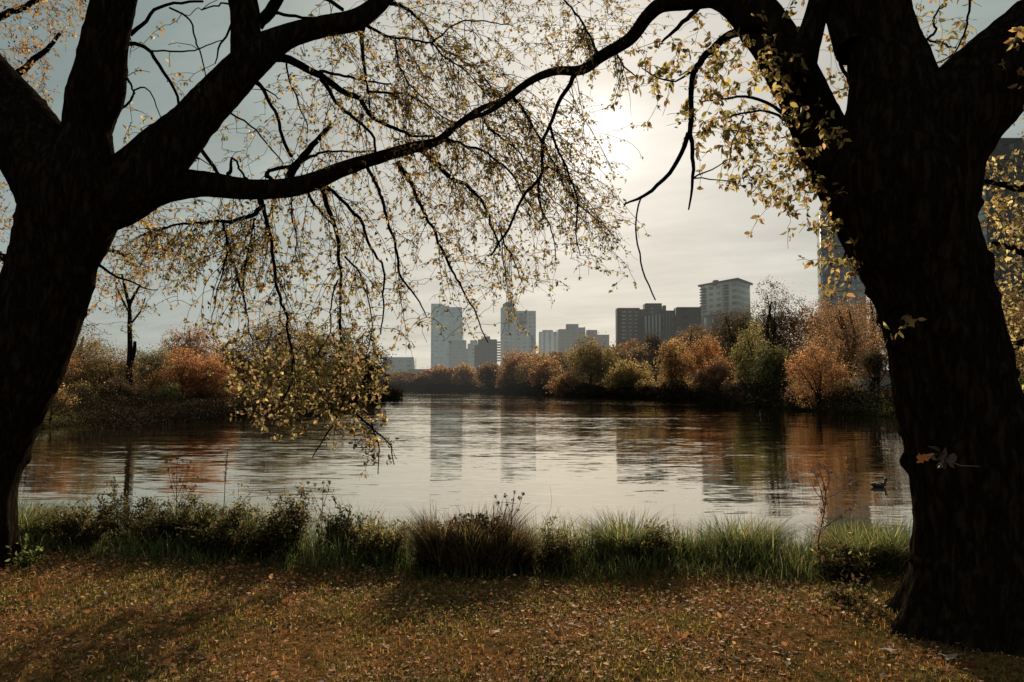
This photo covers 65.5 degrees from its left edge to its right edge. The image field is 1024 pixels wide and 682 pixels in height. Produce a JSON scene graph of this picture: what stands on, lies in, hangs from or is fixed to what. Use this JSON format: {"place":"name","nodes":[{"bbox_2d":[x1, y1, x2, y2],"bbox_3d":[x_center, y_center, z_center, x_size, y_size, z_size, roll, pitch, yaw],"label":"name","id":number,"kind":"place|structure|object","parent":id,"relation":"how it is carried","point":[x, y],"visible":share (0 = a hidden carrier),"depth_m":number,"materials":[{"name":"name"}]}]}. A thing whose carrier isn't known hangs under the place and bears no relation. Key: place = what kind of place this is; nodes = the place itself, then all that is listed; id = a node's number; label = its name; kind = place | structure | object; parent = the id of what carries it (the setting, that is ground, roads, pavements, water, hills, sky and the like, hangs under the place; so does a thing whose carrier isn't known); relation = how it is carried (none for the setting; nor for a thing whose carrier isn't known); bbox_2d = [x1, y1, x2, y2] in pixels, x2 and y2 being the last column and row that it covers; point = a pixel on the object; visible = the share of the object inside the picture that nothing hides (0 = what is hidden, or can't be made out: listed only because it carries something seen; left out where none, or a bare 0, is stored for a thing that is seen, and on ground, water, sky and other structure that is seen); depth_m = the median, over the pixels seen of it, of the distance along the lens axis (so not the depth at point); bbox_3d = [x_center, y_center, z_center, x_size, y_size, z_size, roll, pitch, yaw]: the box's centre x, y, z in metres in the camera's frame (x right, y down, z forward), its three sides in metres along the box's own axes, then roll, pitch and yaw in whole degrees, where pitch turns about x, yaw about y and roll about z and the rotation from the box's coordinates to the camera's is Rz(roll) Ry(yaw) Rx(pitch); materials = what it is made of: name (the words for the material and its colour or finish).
{"place":"outdoors","nodes":[
{"label":"outdoors","id":0,"kind":"place"},
{"bbox_2d":[18,391,912,550],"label":"water","id":1,"kind":"structure","parent":0,"point":[587,455],"depth_m":23.51,"materials":[{"name":"liquid"}]},
{"bbox_2d":[0,370,1023,681],"bbox_3d":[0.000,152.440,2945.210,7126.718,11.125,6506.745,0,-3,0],"label":"ground","id":2,"kind":"structure","parent":0,"point":[836,644],"depth_m":5.07,"materials":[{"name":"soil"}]},
{"bbox_2d":[6,533,47,569],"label":"weed bush","id":3,"kind":"object","parent":2,"relation":"on","point":[21,560],"visible":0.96,"depth_m":6.94,"materials":[{"name":"green plant"}]},
{"bbox_2d":[18,495,88,542],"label":"grass tussock","id":4,"kind":"object","parent":2,"relation":"on","point":[27,526],"depth_m":8.11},
{"bbox_2d":[26,503,98,546],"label":"weed bush","id":5,"kind":"object","parent":2,"relation":"on","point":[54,524],"visible":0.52,"depth_m":7.83,"materials":[{"name":"green plant"}]},
{"bbox_2d":[47,383,81,419],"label":"shrub","id":6,"kind":"object","parent":2,"relation":"on","point":[58,394],"visible":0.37,"depth_m":42.71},
{"bbox_2d":[58,340,91,391],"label":"autumn tree","id":7,"kind":"object","parent":2,"relation":"on","point":[72,367],"visible":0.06,"depth_m":50.88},
{"bbox_2d":[45,495,115,549],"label":"weed bush","id":8,"kind":"object","parent":2,"relation":"on","point":[87,530],"visible":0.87,"depth_m":7.76,"materials":[{"name":"green plant"}]},
{"bbox_2d":[57,326,124,397],"bbox_3d":[-30.459,1.467,55.925,7.385,5.962,7.544,0,-3,0],"label":"autumn tree","id":9,"kind":"object","parent":2,"relation":"on","point":[91,345],"visible":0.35,"depth_m":55.32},
{"bbox_2d":[66,378,116,407],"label":"shrub","id":10,"kind":"object","parent":2,"relation":"on","point":[85,387],"visible":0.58,"depth_m":49.00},
{"bbox_2d":[69,307,126,399],"bbox_3d":[-30.198,1.188,58.019,5.818,7.555,3.249,0,-3,0],"label":"bare tree","id":11,"kind":"object","parent":2,"relation":"on","point":[99,338],"visible":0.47,"depth_m":57.97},
{"bbox_2d":[0,0,213,317],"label":"background tree","id":12,"kind":"object","parent":2,"relation":"on","point":[22,69],"visible":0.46,"depth_m":12.46,"materials":[{"name":"yellow plant"}]},
{"bbox_2d":[60,341,160,403],"bbox_3d":[-27.283,2.242,54.003,6.570,4.515,6.299,0,-3,0],"label":"autumn tree","id":13,"kind":"object","parent":2,"relation":"on","point":[121,373],"visible":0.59,"depth_m":53.42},
{"bbox_2d":[90,374,141,406],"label":"shrub","id":14,"kind":"object","parent":2,"relation":"on","point":[120,387],"visible":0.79,"depth_m":50.78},
{"bbox_2d":[87,476,162,546],"bbox_3d":[-3.779,1.698,7.877,0.706,0.753,0.697,0,-3,0],"label":"weed bush","id":15,"kind":"object","parent":2,"relation":"on","point":[118,515],"visible":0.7,"depth_m":7.75,"materials":[{"name":"green plant"}]},
{"bbox_2d":[97,251,155,406],"bbox_3d":[-26.236,-0.675,53.681,5.304,11.501,3.374,0,-3,0],"label":"bare tree","id":16,"kind":"object","parent":2,"relation":"on","point":[131,348],"visible":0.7,"depth_m":53.42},
{"bbox_2d":[124,379,159,406],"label":"shrub","id":17,"kind":"object","parent":2,"relation":"on","point":[148,393],"visible":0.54,"depth_m":52.84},
{"bbox_2d":[112,495,192,554],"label":"weed bush","id":18,"kind":"object","parent":2,"relation":"on","point":[154,528],"visible":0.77,"depth_m":7.48,"materials":[{"name":"green plant"}]},
{"bbox_2d":[119,341,185,401],"bbox_3d":[-26.748,2.347,60.081,6.214,4.759,5.787,0,-3,0],"label":"autumn tree","id":19,"kind":"object","parent":2,"relation":"on","point":[153,357],"visible":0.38,"depth_m":59.34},
{"bbox_2d":[150,376,184,405],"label":"shrub","id":20,"kind":"object","parent":2,"relation":"on","point":[165,391],"visible":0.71,"depth_m":54.26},
{"bbox_2d":[165,456,191,519],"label":"flower stalk","id":21,"kind":"object","parent":2,"relation":"on","point":[188,467],"visible":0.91,"depth_m":7.84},
{"bbox_2d":[140,333,219,401],"bbox_3d":[-24.303,2.059,57.895,5.481,5.359,5.810,-2,-4,38],"label":"autumn tree","id":22,"kind":"object","parent":2,"relation":"on","point":[178,375],"visible":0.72,"depth_m":57.59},
{"bbox_2d":[153,476,220,550],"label":"weed bush","id":23,"kind":"object","parent":2,"relation":"on","point":[197,524],"visible":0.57,"depth_m":7.58,"materials":[{"name":"green plant"}]},
{"bbox_2d":[157,317,234,391],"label":"autumn tree","id":24,"kind":"object","parent":2,"relation":"on","point":[192,339],"visible":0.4,"depth_m":67.32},
{"bbox_2d":[178,385,216,403],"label":"shrub","id":25,"kind":"object","parent":2,"relation":"on","point":[201,392],"visible":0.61,"depth_m":56.66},
{"bbox_2d":[126,495,271,544],"bbox_3d":[-2.968,1.814,7.827,2.035,0.659,1.706,0,-3,0],"label":"grass tussock","id":26,"kind":"object","parent":2,"relation":"on","point":[202,513],"depth_m":7.62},
{"bbox_2d":[174,515,243,559],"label":"weed bush","id":27,"kind":"object","parent":2,"relation":"on","point":[216,544],"visible":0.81,"depth_m":7.21,"materials":[{"name":"green plant"}]},
{"bbox_2d":[175,352,246,399],"bbox_3d":[-22.575,2.659,59.137,5.448,4.316,4.772,0,-3,0],"label":"autumn tree","id":28,"kind":"object","parent":2,"relation":"on","point":[218,376],"visible":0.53,"depth_m":58.52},
{"bbox_2d":[61,359,374,390],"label":"woodland","id":29,"kind":"object","parent":2,"relation":"on","point":[237,368],"visible":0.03,"depth_m":110.02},
{"bbox_2d":[204,380,233,410],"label":"shrub","id":30,"kind":"object","parent":2,"relation":"on","point":[221,395],"visible":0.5,"depth_m":57.86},
{"bbox_2d":[41,384,403,430],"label":"undergrowth","id":31,"kind":"object","parent":2,"relation":"on","point":[135,417],"visible":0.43,"depth_m":47.95,"materials":[{"name":"plant"}]},
{"bbox_2d":[212,344,260,394],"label":"autumn tree","id":32,"kind":"object","parent":2,"relation":"on","point":[243,364],"visible":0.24,"depth_m":83.25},
{"bbox_2d":[209,483,274,546],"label":"weed bush","id":33,"kind":"object","parent":2,"relation":"on","point":[236,511],"visible":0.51,"depth_m":7.57,"materials":[{"name":"green plant"}]},
{"bbox_2d":[210,505,305,560],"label":"weed bush","id":34,"kind":"object","parent":2,"relation":"on","point":[261,539],"visible":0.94,"depth_m":7.15,"materials":[{"name":"green plant"}]},
{"bbox_2d":[216,305,323,385],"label":"autumn tree","id":35,"kind":"object","parent":2,"relation":"on","point":[265,342],"visible":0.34,"depth_m":86.83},
{"bbox_2d":[265,482,326,554],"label":"weed bush","id":36,"kind":"object","parent":2,"relation":"on","point":[296,519],"visible":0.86,"depth_m":7.40,"materials":[{"name":"green plant"}]},
{"bbox_2d":[260,350,331,391],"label":"autumn tree","id":37,"kind":"object","parent":2,"relation":"on","point":[297,371],"visible":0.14,"depth_m":79.31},
{"bbox_2d":[263,318,371,384],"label":"autumn tree","id":38,"kind":"object","parent":2,"relation":"on","point":[327,366],"visible":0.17,"depth_m":98.91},
{"bbox_2d":[306,482,392,558],"bbox_3d":[-1.500,1.674,7.352,0.711,0.738,0.585,2,-3,-31],"label":"weed bush","id":39,"kind":"object","parent":2,"relation":"on","point":[337,525],"visible":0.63,"depth_m":7.28,"materials":[{"name":"green plant"}]},
{"bbox_2d":[0,0,730,568],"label":"tree","id":40,"kind":"object","parent":2,"relation":"on","point":[82,190],"visible":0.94,"depth_m":7.94,"materials":[{"name":"brown plant"}]},
{"bbox_2d":[338,332,396,385],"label":"autumn tree","id":41,"kind":"object","parent":2,"relation":"on","point":[368,376],"visible":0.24,"depth_m":125.38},
{"bbox_2d":[316,513,419,556],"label":"grass tussock","id":42,"kind":"object","parent":2,"relation":"on","point":[373,524],"depth_m":7.30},
{"bbox_2d":[347,511,410,566],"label":"weed bush","id":43,"kind":"object","parent":2,"relation":"on","point":[377,540],"visible":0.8,"depth_m":6.97,"materials":[{"name":"green plant"}]},
{"bbox_2d":[383,357,416,371],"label":"office block","id":44,"kind":"structure","parent":2,"relation":"on","point":[403,364],"depth_m":639.93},
{"bbox_2d":[384,371,416,387],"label":"autumn tree","id":45,"kind":"object","parent":2,"relation":"on","point":[401,380],"visible":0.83,"depth_m":220.72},
{"bbox_2d":[373,382,428,390],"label":"undergrowth","id":46,"kind":"object","parent":2,"relation":"on","point":[404,387],"visible":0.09,"depth_m":218.12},
{"bbox_2d":[413,371,435,387],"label":"autumn tree","id":47,"kind":"object","parent":2,"relation":"on","point":[422,378],"visible":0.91,"depth_m":224.93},
{"bbox_2d":[419,362,454,386],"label":"autumn tree","id":48,"kind":"object","parent":2,"relation":"on","point":[438,369],"visible":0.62,"depth_m":230.29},
{"bbox_2d":[431,304,466,368],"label":"glass tower","id":49,"kind":"structure","parent":2,"relation":"on","point":[449,354],"depth_m":901.51,"materials":[{"name":"glass"}]},
{"bbox_2d":[365,497,551,578],"bbox_3d":[-0.458,1.639,6.808,1.796,0.728,1.215,0,-3,0],"label":"grass mound","id":50,"kind":"object","parent":2,"relation":"on","point":[477,542],"depth_m":6.57,"materials":[{"name":"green plant"}]},
{"bbox_2d":[450,360,478,384],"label":"autumn tree","id":51,"kind":"object","parent":2,"relation":"on","point":[465,371],"visible":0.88,"depth_m":226.00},
{"bbox_2d":[18,489,912,588],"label":"tall grass","id":52,"kind":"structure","parent":2,"relation":"on","point":[789,560],"depth_m":6.96,"materials":[{"name":"plant"}]},
{"bbox_2d":[465,340,477,368],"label":"office block","id":53,"kind":"structure","parent":2,"relation":"on","point":[469,355],"depth_m":760.42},
{"bbox_2d":[469,360,502,391],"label":"autumn tree","id":54,"kind":"object","parent":2,"relation":"on","point":[488,372],"visible":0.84,"depth_m":203.29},
{"bbox_2d":[474,336,500,369],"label":"apartment block","id":55,"kind":"structure","parent":2,"relation":"on","point":[484,350],"depth_m":620.55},
{"bbox_2d":[494,490,524,528],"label":"flower stalk","id":56,"kind":"object","parent":2,"relation":"on","point":[505,495],"visible":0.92,"depth_m":6.83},
{"bbox_2d":[491,348,530,387],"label":"autumn tree","id":57,"kind":"object","parent":2,"relation":"on","point":[508,367],"visible":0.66,"depth_m":188.60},
{"bbox_2d":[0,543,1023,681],"bbox_3d":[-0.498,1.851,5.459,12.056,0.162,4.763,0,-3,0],"label":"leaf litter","id":58,"kind":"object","parent":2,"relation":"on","point":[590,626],"visible":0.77,"depth_m":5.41,"materials":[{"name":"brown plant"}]},
{"bbox_2d":[501,301,535,366],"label":"twin tower","id":59,"kind":"structure","parent":2,"relation":"on","point":[518,341],"depth_m":704.72,"materials":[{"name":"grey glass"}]},
{"bbox_2d":[509,344,560,382],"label":"autumn tree","id":60,"kind":"object","parent":2,"relation":"on","point":[523,371],"visible":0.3,"depth_m":181.49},
{"bbox_2d":[526,354,563,386],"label":"autumn tree","id":61,"kind":"object","parent":2,"relation":"on","point":[540,373],"visible":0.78,"depth_m":161.06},
{"bbox_2d":[539,330,557,356],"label":"office tower","id":62,"kind":"structure","parent":2,"relation":"on","point":[547,340],"depth_m":821.10,"materials":[{"name":"concrete"}]},
{"bbox_2d":[533,515,585,572],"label":"weed bush","id":63,"kind":"object","parent":2,"relation":"on","point":[558,550],"visible":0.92,"depth_m":6.75,"materials":[{"name":"green plant"}]},
{"bbox_2d":[546,368,580,395],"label":"autumn tree","id":64,"kind":"object","parent":2,"relation":"on","point":[564,386],"visible":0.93,"depth_m":137.20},
{"bbox_2d":[551,349,576,379],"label":"autumn tree","id":65,"kind":"object","parent":2,"relation":"on","point":[563,363],"visible":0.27,"depth_m":189.19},
{"bbox_2d":[557,324,584,352],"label":"office block","id":66,"kind":"structure","parent":2,"relation":"on","point":[567,333],"depth_m":781.10,"materials":[{"name":"grey concrete"}]},
{"bbox_2d":[539,330,633,384],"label":"autumn tree","id":67,"kind":"object","parent":2,"relation":"on","point":[589,366],"visible":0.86,"depth_m":139.70,"materials":[{"name":"plant"}]},
{"bbox_2d":[584,330,608,350],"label":"office block","id":68,"kind":"structure","parent":2,"relation":"on","point":[605,337],"depth_m":761.17,"materials":[{"name":"grey concrete"}]},
{"bbox_2d":[601,341,637,379],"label":"autumn tree","id":69,"kind":"object","parent":2,"relation":"on","point":[624,356],"visible":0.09,"depth_m":149.17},
{"bbox_2d":[546,504,703,562],"bbox_3d":[0.997,1.722,7.145,1.655,0.571,1.666,0,-3,0],"label":"grass tussock","id":70,"kind":"object","parent":2,"relation":"on","point":[617,531],"depth_m":7.04,"materials":[{"name":"plant"}]},
{"bbox_2d":[600,353,654,392],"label":"autumn tree","id":71,"kind":"object","parent":2,"relation":"on","point":[626,375],"visible":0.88,"depth_m":122.88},
{"bbox_2d":[619,342,655,383],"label":"autumn tree","id":72,"kind":"object","parent":2,"relation":"on","point":[642,355],"visible":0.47,"depth_m":158.10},
{"bbox_2d":[615,303,665,366],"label":"brick apartments","id":73,"kind":"structure","parent":2,"relation":"on","point":[633,323],"depth_m":330.71,"materials":[{"name":"brown brick"}]},
{"bbox_2d":[634,377,661,390],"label":"shrub","id":74,"kind":"object","parent":2,"relation":"on","point":[652,384],"visible":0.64,"depth_m":117.27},
{"bbox_2d":[615,518,684,565],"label":"weed bush","id":75,"kind":"object","parent":2,"relation":"on","point":[654,543],"visible":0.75,"depth_m":6.85,"materials":[{"name":"green plant"}]},
{"bbox_2d":[636,328,669,384],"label":"evergreen tree","id":76,"kind":"object","parent":2,"relation":"on","point":[651,341],"visible":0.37,"depth_m":164.21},
{"bbox_2d":[650,332,698,390],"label":"autumn tree","id":77,"kind":"object","parent":2,"relation":"on","point":[668,361],"visible":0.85,"depth_m":110.98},
{"bbox_2d":[658,307,700,342],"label":"brown block","id":78,"kind":"structure","parent":2,"relation":"on","point":[679,319],"depth_m":321.13,"materials":[{"name":"grey concrete"}]},
{"bbox_2d":[662,324,716,383],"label":"autumn tree","id":79,"kind":"object","parent":2,"relation":"on","point":[691,333],"visible":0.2,"depth_m":149.58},
{"bbox_2d":[634,518,745,559],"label":"grass tussock","id":80,"kind":"object","parent":2,"relation":"on","point":[683,542],"depth_m":7.22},
{"bbox_2d":[377,305,1023,386],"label":"woodland","id":81,"kind":"object","parent":2,"relation":"on","point":[536,355],"visible":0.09,"depth_m":180.29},
{"bbox_2d":[676,331,735,383],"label":"autumn tree","id":82,"kind":"object","parent":2,"relation":"on","point":[700,354],"visible":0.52,"depth_m":105.33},
{"bbox_2d":[690,350,733,392],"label":"autumn tree","id":83,"kind":"object","parent":2,"relation":"on","point":[719,373],"visible":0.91,"depth_m":96.98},
{"bbox_2d":[425,378,1022,417],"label":"undergrowth","id":84,"kind":"object","parent":2,"relation":"on","point":[715,394],"visible":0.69,"depth_m":89.78,"materials":[{"name":"plant"}]},
{"bbox_2d":[698,278,752,368],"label":"pale tower","id":85,"kind":"structure","parent":2,"relation":"on","point":[718,296],"depth_m":419.08,"materials":[{"name":"concrete"}]},
{"bbox_2d":[704,306,759,383],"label":"evergreen tree","id":86,"kind":"object","parent":2,"relation":"on","point":[732,339],"visible":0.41,"depth_m":120.94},
{"bbox_2d":[720,377,747,396],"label":"shrub","id":87,"kind":"object","parent":2,"relation":"on","point":[730,385],"visible":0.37,"depth_m":89.74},
{"bbox_2d":[450,0,1023,658],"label":"tree","id":88,"kind":"object","parent":2,"relation":"on","point":[892,162],"visible":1,"depth_m":5.01,"materials":[{"name":"brown plant"}]},
{"bbox_2d":[927,446,979,469],"bbox_3d":[2.555,0.685,4.657,0.282,0.140,0.138,0,-3,0],"label":"dry leaf cluster","id":89,"kind":"object","parent":88,"relation":"attached to","point":[949,460],"visible":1,"depth_m":4.63,"materials":[{"name":"brown plant"}]},
{"bbox_2d":[676,508,814,561],"bbox_3d":[2.151,1.837,7.267,1.642,0.696,1.575,-2,-3,30],"label":"grass tussock","id":90,"kind":"object","parent":2,"relation":"on","point":[751,530],"depth_m":7.18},
{"bbox_2d":[724,316,775,383],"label":"autumn tree","id":91,"kind":"object","parent":2,"relation":"on","point":[741,367],"visible":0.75,"depth_m":91.53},
{"bbox_2d":[745,334,796,395],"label":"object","id":92,"kind":"object","parent":2,"relation":"on","point":[774,371],"visible":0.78,"depth_m":83.09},
{"bbox_2d":[736,275,812,381],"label":"evergreen tree","id":93,"kind":"object","parent":2,"relation":"on","point":[772,323],"visible":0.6,"depth_m":107.67,"materials":[{"name":"plant"}]},
{"bbox_2d":[781,382,807,407],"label":"shrub","id":94,"kind":"object","parent":2,"relation":"on","point":[789,392],"visible":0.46,"depth_m":70.91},
{"bbox_2d":[766,299,854,390],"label":"autumn tree","id":95,"kind":"object","parent":2,"relation":"on","point":[791,344],"visible":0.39,"depth_m":104.48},
{"bbox_2d":[781,326,871,410],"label":"autumn tree","id":96,"kind":"object","parent":2,"relation":"on","point":[809,365],"visible":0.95,"depth_m":65.65,"materials":[{"name":"plant"}]},
{"bbox_2d":[810,462,858,574],"bbox_3d":[2.733,1.510,6.724,0.419,0.966,0.126,0,-3,0],"label":"seeding weed","id":97,"kind":"object","parent":2,"relation":"on","point":[825,486],"visible":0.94,"depth_m":6.74,"materials":[{"name":"brown plant"}]},
{"bbox_2d":[783,286,886,388],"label":"autumn tree","id":98,"kind":"object","parent":2,"relation":"on","point":[850,353],"visible":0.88,"depth_m":79.34,"materials":[{"name":"plant"}]},
{"bbox_2d":[795,532,878,582],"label":"weed bush","id":99,"kind":"object","parent":2,"relation":"on","point":[846,563],"visible":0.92,"depth_m":6.47,"materials":[{"name":"green plant"}]},
{"bbox_2d":[816,212,866,370],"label":"glass tower","id":100,"kind":"structure","parent":2,"relation":"on","point":[823,278],"depth_m":301.58,"materials":[{"name":"glass"}]},
{"bbox_2d":[808,557,877,605],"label":"weed bush","id":101,"kind":"object","parent":2,"relation":"on","point":[841,588],"visible":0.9,"depth_m":5.63,"materials":[{"name":"green plant"}]},
{"bbox_2d":[826,379,863,401],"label":"shrub","id":102,"kind":"object","parent":2,"relation":"on","point":[841,388],"visible":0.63,"depth_m":64.09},
{"bbox_2d":[782,513,911,573],"bbox_3d":[3.022,1.742,6.921,1.679,0.517,1.522,0,-3,0],"label":"grass tussock","id":103,"kind":"object","parent":2,"relation":"on","point":[827,542],"depth_m":6.85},
{"bbox_2d":[802,514,911,574],"bbox_3d":[3.346,1.720,6.709,1.681,0.530,1.620,0,-3,0],"label":"grass tussock","id":104,"kind":"object","parent":2,"relation":"on","point":[892,557],"depth_m":6.68,"materials":[{"name":"plant"}]},
{"bbox_2d":[842,370,890,390],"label":"bush","id":105,"kind":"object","parent":2,"relation":"on","point":[887,381],"depth_m":95.89,"materials":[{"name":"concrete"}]},
{"bbox_2d":[844,283,889,391],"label":"autumn tree","id":106,"kind":"object","parent":2,"relation":"on","point":[873,317],"visible":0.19,"depth_m":89.85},
{"bbox_2d":[856,344,887,401],"bbox_3d":[28.793,2.589,63.066,3.768,4.807,2.660,2,-4,-38],"label":"autumn tree","id":107,"kind":"object","parent":2,"relation":"on","point":[872,359],"visible":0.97,"depth_m":62.62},
{"bbox_2d":[978,114,1023,392],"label":"background tree","id":108,"kind":"object","parent":2,"relation":"on","point":[1007,246],"visible":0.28,"depth_m":7.58,"materials":[{"name":"yellow plant"}]},
{"bbox_2d":[978,138,1023,370],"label":"dark tower","id":109,"kind":"structure","parent":2,"relation":"on","point":[1018,144],"depth_m":212.37,"materials":[{"name":"concrete"}]},
{"bbox_2d":[999,285,1023,377],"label":"autumn tree","id":110,"kind":"object","parent":2,"relation":"on","point":[1018,323],"visible":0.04,"depth_m":76.17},
{"bbox_2d":[0,0,1023,371],"label":"sky","id":111,"kind":"structure","parent":0,"point":[685,249],"materials":[{"name":"grey"}]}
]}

